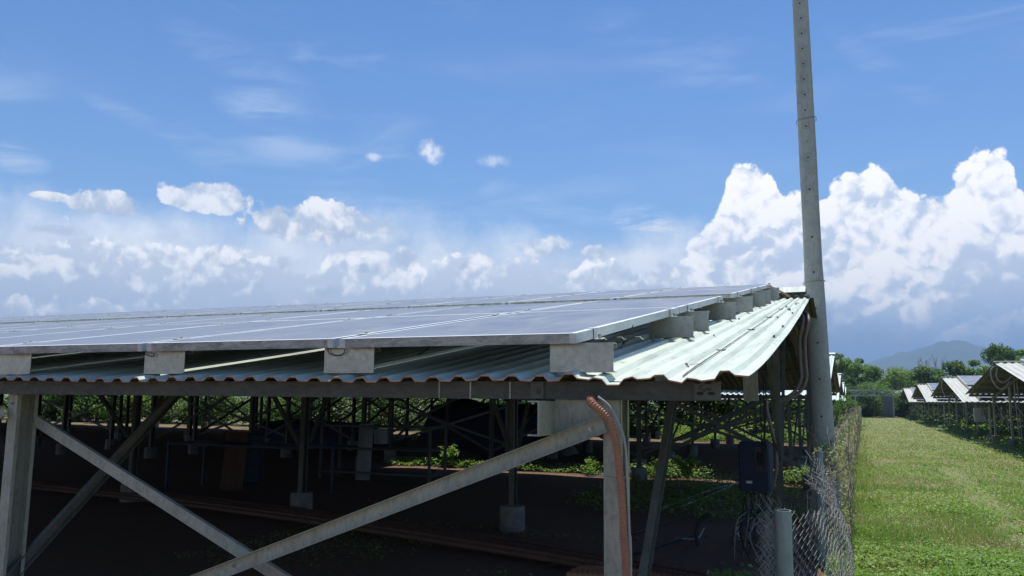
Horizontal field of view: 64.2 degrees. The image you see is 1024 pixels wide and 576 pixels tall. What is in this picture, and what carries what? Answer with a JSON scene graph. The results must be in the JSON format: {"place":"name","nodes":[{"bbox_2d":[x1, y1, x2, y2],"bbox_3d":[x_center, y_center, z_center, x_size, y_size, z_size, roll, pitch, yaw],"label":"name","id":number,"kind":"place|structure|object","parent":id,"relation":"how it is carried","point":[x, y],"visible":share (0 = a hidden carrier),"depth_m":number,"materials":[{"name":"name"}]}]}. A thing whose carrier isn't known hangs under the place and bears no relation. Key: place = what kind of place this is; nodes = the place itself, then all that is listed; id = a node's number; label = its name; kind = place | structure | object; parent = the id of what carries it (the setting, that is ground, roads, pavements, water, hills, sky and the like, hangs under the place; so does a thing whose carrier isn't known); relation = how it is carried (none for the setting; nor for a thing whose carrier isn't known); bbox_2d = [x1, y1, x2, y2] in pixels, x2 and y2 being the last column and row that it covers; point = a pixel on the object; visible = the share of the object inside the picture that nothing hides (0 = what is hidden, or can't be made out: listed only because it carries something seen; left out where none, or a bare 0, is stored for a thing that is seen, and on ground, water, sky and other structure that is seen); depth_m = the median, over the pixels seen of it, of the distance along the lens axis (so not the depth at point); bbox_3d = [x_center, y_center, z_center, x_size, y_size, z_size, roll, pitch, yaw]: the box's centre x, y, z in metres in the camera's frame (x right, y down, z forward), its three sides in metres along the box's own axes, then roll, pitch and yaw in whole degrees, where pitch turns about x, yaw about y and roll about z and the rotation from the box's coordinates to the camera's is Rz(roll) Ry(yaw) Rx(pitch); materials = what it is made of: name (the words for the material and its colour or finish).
{"place":"outdoors","nodes":[
{"label":"outdoors","id":0,"kind":"place"},
{"bbox_2d":[0,394,1023,575],"bbox_3d":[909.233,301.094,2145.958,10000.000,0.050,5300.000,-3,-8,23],"label":"ground","id":1,"kind":"structure","parent":0,"point":[100,536],"depth_m":10.98,"materials":[{"name":"soil"}]},
{"bbox_2d":[3,394,108,420],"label":"bush","id":2,"kind":"object","parent":1,"relation":"on","point":[46,398],"visible":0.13,"depth_m":46.97,"materials":[{"name":"green plant"}]},
{"bbox_2d":[41,394,84,419],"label":"bush","id":3,"kind":"object","parent":1,"relation":"on","point":[48,396],"visible":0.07,"depth_m":48.22,"materials":[{"name":"green plant"}]},
{"bbox_2d":[43,395,88,419],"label":"bush","id":4,"kind":"object","parent":1,"relation":"on","point":[56,403],"visible":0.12,"depth_m":47.98,"materials":[{"name":"green plant"}]},
{"bbox_2d":[50,395,102,420],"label":"bush","id":5,"kind":"object","parent":1,"relation":"on","point":[77,408],"visible":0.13,"depth_m":47.12,"materials":[{"name":"green plant"}]},
{"bbox_2d":[59,395,117,420],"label":"bush","id":6,"kind":"object","parent":1,"relation":"on","point":[83,399],"visible":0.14,"depth_m":46.34,"materials":[{"name":"green plant"}]},
{"bbox_2d":[79,395,146,421],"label":"bush","id":7,"kind":"object","parent":1,"relation":"on","point":[98,401],"visible":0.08,"depth_m":45.64,"materials":[{"name":"green plant"}]},
{"bbox_2d":[91,395,151,422],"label":"bush","id":8,"kind":"object","parent":1,"relation":"on","point":[104,409],"visible":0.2,"depth_m":44.74,"materials":[{"name":"green plant"}]},
{"bbox_2d":[118,395,183,422],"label":"bush","id":9,"kind":"object","parent":1,"relation":"on","point":[145,404],"visible":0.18,"depth_m":44.98,"materials":[{"name":"green plant"}]},
{"bbox_2d":[143,396,233,422],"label":"bush","id":10,"kind":"object","parent":1,"relation":"on","point":[180,417],"visible":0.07,"depth_m":44.95,"materials":[{"name":"green plant"}]},
{"bbox_2d":[146,396,241,422],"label":"bush","id":11,"kind":"object","parent":1,"relation":"on","point":[174,409],"visible":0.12,"depth_m":44.09,"materials":[{"name":"green plant"}]},
{"bbox_2d":[175,396,265,424],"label":"bush","id":12,"kind":"object","parent":1,"relation":"on","point":[210,419],"visible":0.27,"depth_m":42.66,"materials":[{"name":"green plant"}]},
{"bbox_2d":[183,396,258,421],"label":"bush","id":13,"kind":"object","parent":1,"relation":"on","point":[225,406],"visible":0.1,"depth_m":44.38,"materials":[{"name":"green plant"}]},
{"bbox_2d":[220,432,248,490],"bbox_3d":[-4.514,2.806,13.262,0.420,0.920,0.040,-2,-14,17],"label":"plywood sheet","id":14,"kind":"object","parent":1,"relation":"on","point":[233,468],"visible":1,"depth_m":13.25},
{"bbox_2d":[214,396,271,423],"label":"bush","id":15,"kind":"object","parent":1,"relation":"on","point":[245,422],"visible":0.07,"depth_m":43.19,"materials":[{"name":"green plant"}]},
{"bbox_2d":[164,438,334,493],"bbox_3d":[-4.179,2.840,12.985,2.640,0.780,0.841,-3,-8,23],"label":"storage rack","id":16,"kind":"object","parent":1,"relation":"on","point":[205,443],"visible":0.77,"depth_m":12.95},
{"bbox_2d":[244,433,264,482],"bbox_3d":[-4.652,3.001,14.462,0.509,0.850,0.509,-3,-8,23],"label":"plastic drum","id":17,"kind":"object","parent":1,"relation":"on","point":[254,464],"visible":0.52,"depth_m":14.28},
{"bbox_2d":[217,397,300,422],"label":"bush","id":18,"kind":"object","parent":1,"relation":"on","point":[233,399],"visible":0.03,"depth_m":43.49,"materials":[{"name":"green plant"}]},
{"bbox_2d":[228,397,314,423],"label":"bush","id":19,"kind":"object","parent":1,"relation":"on","point":[247,409],"visible":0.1,"depth_m":42.18,"materials":[{"name":"green plant"}]},
{"bbox_2d":[263,397,299,420],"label":"bush","id":20,"kind":"object","parent":1,"relation":"on","point":[283,401],"visible":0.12,"depth_m":41.09,"materials":[{"name":"green plant"}]},
{"bbox_2d":[248,397,331,420],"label":"bush","id":21,"kind":"object","parent":1,"relation":"on","point":[273,406],"visible":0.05,"depth_m":41.68,"materials":[{"name":"green plant"}]},
{"bbox_2d":[247,397,357,421],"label":"bush","id":22,"kind":"object","parent":1,"relation":"on","point":[294,408],"visible":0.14,"depth_m":40.24,"materials":[{"name":"green plant"}]},
{"bbox_2d":[31,485,599,567],"bbox_3d":[-3.136,2.795,9.931,11.605,0.064,0.509,-5,-10,36],"label":"corrugated conduit","id":23,"kind":"object","parent":1,"relation":"on","point":[520,554],"visible":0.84,"depth_m":8.93,"materials":[{"name":"plastic"}]},
{"bbox_2d":[312,397,359,421],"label":"bush","id":24,"kind":"object","parent":1,"relation":"on","point":[338,406],"visible":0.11,"depth_m":40.94,"materials":[{"name":"green plant"}]},
{"bbox_2d":[292,397,394,421],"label":"bush","id":25,"kind":"object","parent":1,"relation":"on","point":[337,409],"visible":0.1,"depth_m":40.50,"materials":[{"name":"green plant"}]},
{"bbox_2d":[31,483,680,575],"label":"corrugated conduit","id":26,"kind":"object","parent":1,"relation":"on","point":[489,544],"visible":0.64,"depth_m":8.83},
{"bbox_2d":[355,423,373,479],"bbox_3d":[-2.718,3.018,15.065,0.290,1.020,0.030,-2,-13,20],"label":"leaning board","id":27,"kind":"object","parent":1,"relation":"on","point":[365,440],"visible":1,"depth_m":15.05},
{"bbox_2d":[32,481,702,575],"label":"corrugated conduit","id":28,"kind":"object","parent":1,"relation":"on","point":[534,547],"visible":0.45,"depth_m":8.83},
{"bbox_2d":[42,480,709,575],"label":"corrugated conduit","id":29,"kind":"object","parent":1,"relation":"on","point":[654,563],"visible":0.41,"depth_m":8.66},
{"bbox_2d":[337,397,423,428],"bbox_3d":[-6.889,5.208,39.352,3.990,3.435,5.482,-3,-8,23],"label":"bush","id":30,"kind":"object","parent":1,"relation":"on","point":[377,409],"visible":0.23,"depth_m":38.42,"materials":[{"name":"green plant"}]},
{"bbox_2d":[318,423,446,482],"bbox_3d":[-2.401,3.038,15.135,2.340,1.000,0.641,-3,-8,23],"label":"storage rack","id":31,"kind":"object","parent":1,"relation":"on","point":[429,474],"visible":0.88,"depth_m":14.96,"materials":[{"name":"grey metal"}]},
{"bbox_2d":[356,398,418,428],"bbox_3d":[-5.720,5.549,39.763,2.917,2.829,4.599,-1,-8,9],"label":"bush","id":32,"kind":"object","parent":1,"relation":"on","point":[397,410],"visible":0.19,"depth_m":38.89,"materials":[{"name":"green plant"}]},
{"bbox_2d":[371,398,441,429],"bbox_3d":[-5.097,5.557,39.690,4.481,2.810,3.263,-6,-10,41],"label":"bush","id":33,"kind":"object","parent":1,"relation":"on","point":[415,403],"visible":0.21,"depth_m":38.98,"materials":[{"name":"green plant"}]},
{"bbox_2d":[0,284,816,575],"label":"solar canopy","id":34,"kind":"object","parent":1,"relation":"on","point":[683,345],"visible":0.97,"depth_m":3.98,"materials":[{"name":"metal"}]},
{"bbox_2d":[374,429,387,443],"bbox_3d":[-2.708,3.065,16.845,0.285,0.300,0.285,-3,-8,23],"label":"electrical box","id":35,"kind":"object","parent":34,"relation":"on","point":[380,436],"visible":1,"depth_m":16.73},
{"bbox_2d":[586,394,630,575],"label":"corrugated conduit","id":36,"kind":"object","parent":34,"relation":"attached to","point":[617,451],"visible":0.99,"depth_m":2.70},
{"bbox_2d":[587,471,629,478],"bbox_3d":[0.331,0.638,2.788,0.142,0.012,0.184,-3,-8,23],"label":"tie wire","id":37,"kind":"object","parent":34,"relation":"attached to","point":[603,476],"visible":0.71,"depth_m":2.73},
{"bbox_2d":[597,396,631,575],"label":"pale pipe","id":38,"kind":"object","parent":34,"relation":"attached to","point":[626,467],"visible":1,"depth_m":2.70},
{"bbox_2d":[738,441,773,494],"bbox_3d":[2.464,1.817,8.243,0.310,0.520,0.211,-4,-9,31],"label":"string inverter","id":39,"kind":"object","parent":34,"relation":"hanging from","point":[755,476],"visible":0.99,"depth_m":8.16,"materials":[{"name":"blue metal"}]},
{"bbox_2d":[731,493,774,562],"bbox_3d":[2.359,2.299,7.888,0.419,0.559,0.732,-3,-8,23],"label":"cable tangle","id":40,"kind":"object","parent":39,"relation":"hanging from","point":[758,510],"visible":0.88,"depth_m":7.89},
{"bbox_2d":[758,370,761,453],"bbox_3d":[2.486,1.160,8.201,0.025,1.034,0.010,-3,-8,23],"label":"black cable","id":41,"kind":"object","parent":34,"relation":"hanging from","point":[760,412],"visible":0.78,"depth_m":8.18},
{"bbox_2d":[763,372,764,467],"bbox_3d":[2.514,1.317,8.168,0.035,0.949,0.010,-3,-8,23],"label":"black cable","id":42,"kind":"object","parent":34,"relation":"hanging from","point":[764,413],"visible":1,"depth_m":8.17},
{"bbox_2d":[764,363,765,451],"bbox_3d":[2.534,1.179,8.179,0.049,0.913,0.010,-3,-8,23],"label":"black cable","id":43,"kind":"object","parent":34,"relation":"hanging from","point":[765,406],"visible":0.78,"depth_m":8.17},
{"bbox_2d":[764,400,778,496],"bbox_3d":[2.683,1.653,8.433,0.124,0.984,0.040,-3,-8,23],"label":"corrugated conduit","id":44,"kind":"object","parent":34,"relation":"attached to","point":[774,444],"visible":0.85,"depth_m":8.42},
{"bbox_2d":[770,313,804,402],"bbox_3d":[3.121,0.770,9.226,0.406,1.054,0.351,-3,-8,23],"label":"corrugated conduit","id":45,"kind":"object","parent":34,"relation":"attached to","point":[799,383],"visible":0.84,"depth_m":9.04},
{"bbox_2d":[781,311,809,402],"bbox_3d":[3.171,0.768,9.205,0.406,1.054,0.351,-3,-8,23],"label":"corrugated conduit","id":46,"kind":"object","parent":34,"relation":"attached to","point":[804,384],"visible":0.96,"depth_m":9.02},
{"bbox_2d":[3,353,840,480],"bbox_3d":[-15.169,4.329,32.074,52.020,2.871,14.050,-3,-8,23],"label":"solar canopy","id":47,"kind":"object","parent":1,"relation":"on","point":[190,434],"visible":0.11,"depth_m":22.69,"materials":[{"name":"grey metal"}]},
{"bbox_2d":[372,440,485,462],"bbox_3d":[-2.019,4.100,20.689,3.044,0.507,2.395,-3,-8,23],"label":"dirt heap","id":48,"kind":"object","parent":1,"relation":"on","point":[463,454],"visible":0.58,"depth_m":20.05,"materials":[{"name":"soil"}]},
{"bbox_2d":[405,398,459,425],"bbox_3d":[-3.348,5.470,38.360,4.216,2.644,3.070,7,-10,-38],"label":"bush","id":49,"kind":"object","parent":1,"relation":"on","point":[421,424],"visible":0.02,"depth_m":37.61,"materials":[{"name":"green plant"}]},
{"bbox_2d":[438,444,458,465],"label":"sprig","id":50,"kind":"object","parent":1,"relation":"on","point":[453,452],"visible":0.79,"depth_m":18.10,"materials":[{"name":"green plant"}]},
{"bbox_2d":[414,399,579,457],"bbox_3d":[-0.516,3.901,23.153,4.600,1.518,1.800,-3,-8,23],"label":"covered stack","id":51,"kind":"object","parent":1,"relation":"on","point":[462,408],"visible":0.42,"depth_m":22.62,"materials":[{"name":"plastic"}]},
{"bbox_2d":[566,571,603,575],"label":"corrugated conduit","id":52,"kind":"object","parent":1,"relation":"on","point":[569,573],"visible":0.78,"depth_m":6.76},
{"bbox_2d":[584,456,600,470],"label":"sprig","id":53,"kind":"object","parent":1,"relation":"on","point":[588,461],"visible":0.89,"depth_m":16.89,"materials":[{"name":"green plant"}]},
{"bbox_2d":[171,413,1023,575],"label":"undergrowth","id":54,"kind":"object","parent":1,"relation":"on","point":[729,491],"visible":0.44,"depth_m":13.68,"materials":[{"name":"green plant"}]},
{"bbox_2d":[570,570,634,575],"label":"corrugated conduit","id":55,"kind":"object","parent":1,"relation":"on","point":[589,571],"visible":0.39,"depth_m":6.84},
{"bbox_2d":[576,567,652,575],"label":"corrugated conduit","id":56,"kind":"object","parent":1,"relation":"on","point":[586,568],"visible":0.22,"depth_m":6.99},
{"bbox_2d":[547,534,693,566],"bbox_3d":[1.256,2.609,8.158,0.209,0.023,2.517,-7,-11,43],"label":"hose","id":57,"kind":"object","parent":1,"relation":"on","point":[634,552],"visible":0.54,"depth_m":8.38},
{"bbox_2d":[578,565,682,575],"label":"corrugated conduit","id":58,"kind":"object","parent":1,"relation":"on","point":[602,567],"visible":0.32,"depth_m":7.03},
{"bbox_2d":[629,400,684,435],"bbox_3d":[5.449,4.757,34.360,3.715,3.200,5.102,-1,-8,13],"label":"bush","id":59,"kind":"object","parent":1,"relation":"on","point":[655,403],"visible":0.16,"depth_m":33.47,"materials":[{"name":"green plant"}]},
{"bbox_2d":[631,503,719,534],"bbox_3d":[2.198,2.933,10.469,0.073,0.019,3.290,-4,-9,31],"label":"hose","id":60,"kind":"object","parent":1,"relation":"on","point":[673,520],"visible":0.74,"depth_m":10.17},
{"bbox_2d":[629,401,725,434],"bbox_3d":[6.670,4.898,34.271,4.687,2.884,2.973,-1,-8,11],"label":"bush","id":61,"kind":"object","parent":1,"relation":"on","point":[653,416],"visible":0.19,"depth_m":33.78,"materials":[{"name":"green plant"}]},
{"bbox_2d":[518,373,843,440],"bbox_3d":[9.032,5.604,39.738,13.116,2.861,15.000,-3,-8,23],"label":"solar canopy","id":62,"kind":"object","parent":1,"relation":"on","point":[659,433],"visible":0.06,"depth_m":33.56,"materials":[{"name":"grey metal"}]},
{"bbox_2d":[670,452,701,478],"bbox_3d":[3.324,3.384,15.557,0.697,0.538,0.443,-5,-9,33],"label":"sprig","id":63,"kind":"object","parent":1,"relation":"on","point":[684,466],"visible":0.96,"depth_m":15.50,"materials":[{"name":"green plant"}]},
{"bbox_2d":[649,401,741,433],"bbox_3d":[7.477,5.013,35.398,3.472,2.990,4.768,3,-8,-14],"label":"bush","id":64,"kind":"object","parent":1,"relation":"on","point":[719,411],"visible":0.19,"depth_m":34.05,"materials":[{"name":"green plant"}]},
{"bbox_2d":[663,482,738,508],"bbox_3d":[2.996,3.270,12.928,0.128,0.027,4.564,-4,-9,29],"label":"hose","id":65,"kind":"object","parent":1,"relation":"on","point":[703,493],"visible":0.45,"depth_m":13.27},
{"bbox_2d":[694,512,710,545],"bbox_3d":[1.997,2.529,8.572,0.195,0.342,0.090,4,-8,-24],"label":"hose","id":66,"kind":"object","parent":1,"relation":"on","point":[699,522],"visible":1,"depth_m":8.56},
{"bbox_2d":[736,517,757,540],"bbox_3d":[2.572,2.638,8.969,0.257,0.249,0.094,3,-8,-20],"label":"hose","id":67,"kind":"object","parent":1,"relation":"on","point":[737,533],"visible":0.45,"depth_m":8.96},
{"bbox_2d":[769,399,805,427],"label":"bush","id":68,"kind":"object","parent":1,"relation":"on","point":[792,412],"visible":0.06,"depth_m":46.62,"materials":[{"name":"green plant"}]},
{"bbox_2d":[755,410,855,575],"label":"chain link fence","id":69,"kind":"object","parent":1,"relation":"on","point":[783,545],"visible":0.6,"depth_m":4.67,"materials":[{"name":"metal"}]},
{"bbox_2d":[805,405,861,559],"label":"dry vines","id":70,"kind":"object","parent":69,"relation":"attached to","point":[849,456],"visible":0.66,"depth_m":9.32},
{"bbox_2d":[813,408,861,552],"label":"climber leaves","id":71,"kind":"object","parent":69,"relation":"attached to","point":[840,464],"visible":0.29,"depth_m":9.73,"materials":[{"name":"green plant"}]},
{"bbox_2d":[792,0,841,519],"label":"concrete pole","id":72,"kind":"object","parent":1,"relation":"on","point":[820,399],"visible":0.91,"depth_m":11.26,"materials":[{"name":"concrete"}]},
{"bbox_2d":[791,397,849,423],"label":"bush","id":73,"kind":"object","parent":1,"relation":"on","point":[836,414],"visible":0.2,"depth_m":45.19,"materials":[{"name":"green plant"}]},
{"bbox_2d":[834,354,853,390],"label":"tree","id":74,"kind":"object","parent":1,"relation":"on","point":[840,368],"visible":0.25,"depth_m":98.79,"materials":[{"name":"green plant"}]},
{"bbox_2d":[832,395,870,427],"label":"bush","id":75,"kind":"object","parent":1,"relation":"on","point":[837,402],"visible":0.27,"depth_m":45.99,"materials":[{"name":"green plant"}]},
{"bbox_2d":[841,381,865,413],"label":"bush","id":76,"kind":"object","parent":1,"relation":"on","point":[847,389],"visible":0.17,"depth_m":84.49,"materials":[{"name":"green plant"}]},
{"bbox_2d":[843,358,872,388],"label":"tree","id":77,"kind":"object","parent":1,"relation":"on","point":[854,369],"visible":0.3,"depth_m":97.09,"materials":[{"name":"green plant"}]},
{"bbox_2d":[841,382,882,416],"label":"bush","id":78,"kind":"object","parent":1,"relation":"on","point":[857,398],"visible":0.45,"depth_m":83.24,"materials":[{"name":"green plant"}]},
{"bbox_2d":[842,380,898,416],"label":"bush","id":79,"kind":"object","parent":1,"relation":"on","point":[871,399],"visible":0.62,"depth_m":82.43,"materials":[{"name":"green plant"}]},
{"bbox_2d":[849,390,894,417],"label":"entrance gate","id":80,"kind":"structure","parent":1,"relation":"on","point":[888,407],"depth_m":80.21,"materials":[{"name":"metal"}]},
{"bbox_2d":[855,365,890,392],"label":"tree","id":81,"kind":"object","parent":1,"relation":"on","point":[874,373],"visible":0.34,"depth_m":94.30,"materials":[{"name":"green plant"}]},
{"bbox_2d":[848,380,898,415],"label":"bush","id":82,"kind":"object","parent":1,"relation":"on","point":[876,393],"visible":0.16,"depth_m":85.23,"materials":[{"name":"green plant"}]},
{"bbox_2d":[870,379,919,414],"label":"bush","id":83,"kind":"object","parent":1,"relation":"on","point":[886,393],"visible":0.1,"depth_m":85.98,"materials":[{"name":"green plant"}]},
{"bbox_2d":[867,387,923,416],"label":"bush","id":84,"kind":"object","parent":1,"relation":"on","point":[898,399],"visible":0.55,"depth_m":84.43,"materials":[{"name":"green plant"}]},
{"bbox_2d":[876,365,916,410],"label":"tree","id":85,"kind":"object","parent":1,"relation":"on","point":[896,375],"visible":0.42,"depth_m":98.54,"materials":[{"name":"green plant"}]},
{"bbox_2d":[890,369,925,403],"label":"tree","id":86,"kind":"object","parent":1,"relation":"on","point":[906,380],"visible":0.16,"depth_m":100.79,"materials":[{"name":"green plant"}]},
{"bbox_2d":[882,390,939,415],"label":"bush","id":87,"kind":"object","parent":1,"relation":"on","point":[916,408],"visible":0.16,"depth_m":85.22,"materials":[{"name":"green plant"}]},
{"bbox_2d":[908,365,943,414],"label":"tree","id":88,"kind":"object","parent":1,"relation":"on","point":[925,372],"visible":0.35,"depth_m":99.11,"materials":[{"name":"green plant"}]},
{"bbox_2d":[916,354,949,375],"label":"bare tree","id":89,"kind":"object","parent":1,"relation":"on","point":[925,362],"visible":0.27,"depth_m":120.19,"materials":[{"name":"plant"}]},
{"bbox_2d":[920,367,948,412],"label":"tree","id":90,"kind":"object","parent":1,"relation":"on","point":[938,371],"visible":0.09,"depth_m":105.97,"materials":[{"name":"green plant"}]},
{"bbox_2d":[941,360,967,414],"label":"tree","id":91,"kind":"object","parent":1,"relation":"on","point":[956,367],"visible":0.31,"depth_m":103.20,"materials":[{"name":"green plant"}]},
{"bbox_2d":[894,390,1015,416],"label":"solar canopy","id":92,"kind":"object","parent":1,"relation":"on","point":[997,415],"visible":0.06,"depth_m":89.11,"materials":[{"name":"grey metal"}]},
{"bbox_2d":[900,387,1021,420],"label":"solar canopy","id":93,"kind":"object","parent":1,"relation":"on","point":[907,394],"visible":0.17,"depth_m":72.21,"materials":[{"name":"grey metal"}]},
{"bbox_2d":[911,383,1023,427],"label":"solar canopy","id":94,"kind":"object","parent":1,"relation":"on","point":[924,391],"visible":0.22,"depth_m":54.48,"materials":[{"name":"grey metal"}]},
{"bbox_2d":[953,359,990,413],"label":"tree","id":95,"kind":"object","parent":1,"relation":"on","point":[972,371],"visible":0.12,"depth_m":104.42,"materials":[{"name":"green plant"}]},
{"bbox_2d":[930,376,1023,441],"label":"solar canopy","id":96,"kind":"object","parent":1,"relation":"on","point":[959,387],"visible":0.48,"depth_m":37.87,"materials":[{"name":"grey metal"}]},
{"bbox_2d":[973,408,986,422],"bbox_3d":[20.659,5.610,36.026,0.500,0.650,0.241,-3,-8,23],"label":"string inverter","id":97,"kind":"object","parent":96,"relation":"hanging from","point":[979,415],"visible":0.96,"depth_m":35.94,"materials":[{"name":"white metal"}]},
{"bbox_2d":[980,343,1006,414],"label":"tree","id":98,"kind":"object","parent":1,"relation":"on","point":[995,352],"visible":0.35,"depth_m":97.10,"materials":[{"name":"green plant"}]},
{"bbox_2d":[966,359,1023,448],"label":"solar canopy","id":99,"kind":"object","parent":1,"relation":"on","point":[983,386],"visible":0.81,"depth_m":28.62,"materials":[{"name":"grey metal"}]},
{"bbox_2d":[990,365,1009,389],"bbox_3d":[15.064,2.761,25.205,0.524,0.762,0.043,-3,-8,23],"label":"pale cable","id":100,"kind":"object","parent":99,"relation":"hanging from","point":[993,381],"visible":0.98,"depth_m":25.24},
{"bbox_2d":[1013,378,1019,435],"bbox_3d":[16.890,3.978,27.328,0.082,1.921,0.043,-3,-8,23],"label":"pale cable","id":101,"kind":"object","parent":99,"relation":"hanging from","point":[1016,408],"visible":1,"depth_m":27.30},
{"bbox_2d":[1016,381,1022,439],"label":"pale cable","id":102,"kind":"object","parent":99,"relation":"hanging from","point":[1019,411],"visible":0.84,"depth_m":27.34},
{"bbox_2d":[1001,346,1019,362],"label":"tree","id":103,"kind":"object","parent":1,"relation":"on","point":[1010,355],"visible":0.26,"depth_m":98.80,"materials":[{"name":"green plant"}]},
{"bbox_2d":[1004,349,1023,362],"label":"tree","id":104,"kind":"object","parent":1,"relation":"on","point":[1020,352],"visible":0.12,"depth_m":99.03,"materials":[{"name":"green plant"}]},
{"bbox_2d":[0,0,1023,363],"label":"sky","id":105,"kind":"structure","parent":0,"point":[155,155],"materials":[{"name":"blue"}]},
{"bbox_2d":[824,416,1023,575],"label":"grass","id":106,"kind":"structure","parent":0,"point":[1003,558],"depth_m":10.91,"materials":[{"name":"green plant"}]},
{"bbox_2d":[858,340,1006,381],"bbox_3d":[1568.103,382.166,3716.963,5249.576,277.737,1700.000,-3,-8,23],"label":"mountain","id":107,"kind":"structure","parent":0,"point":[964,352],"depth_m":3321.10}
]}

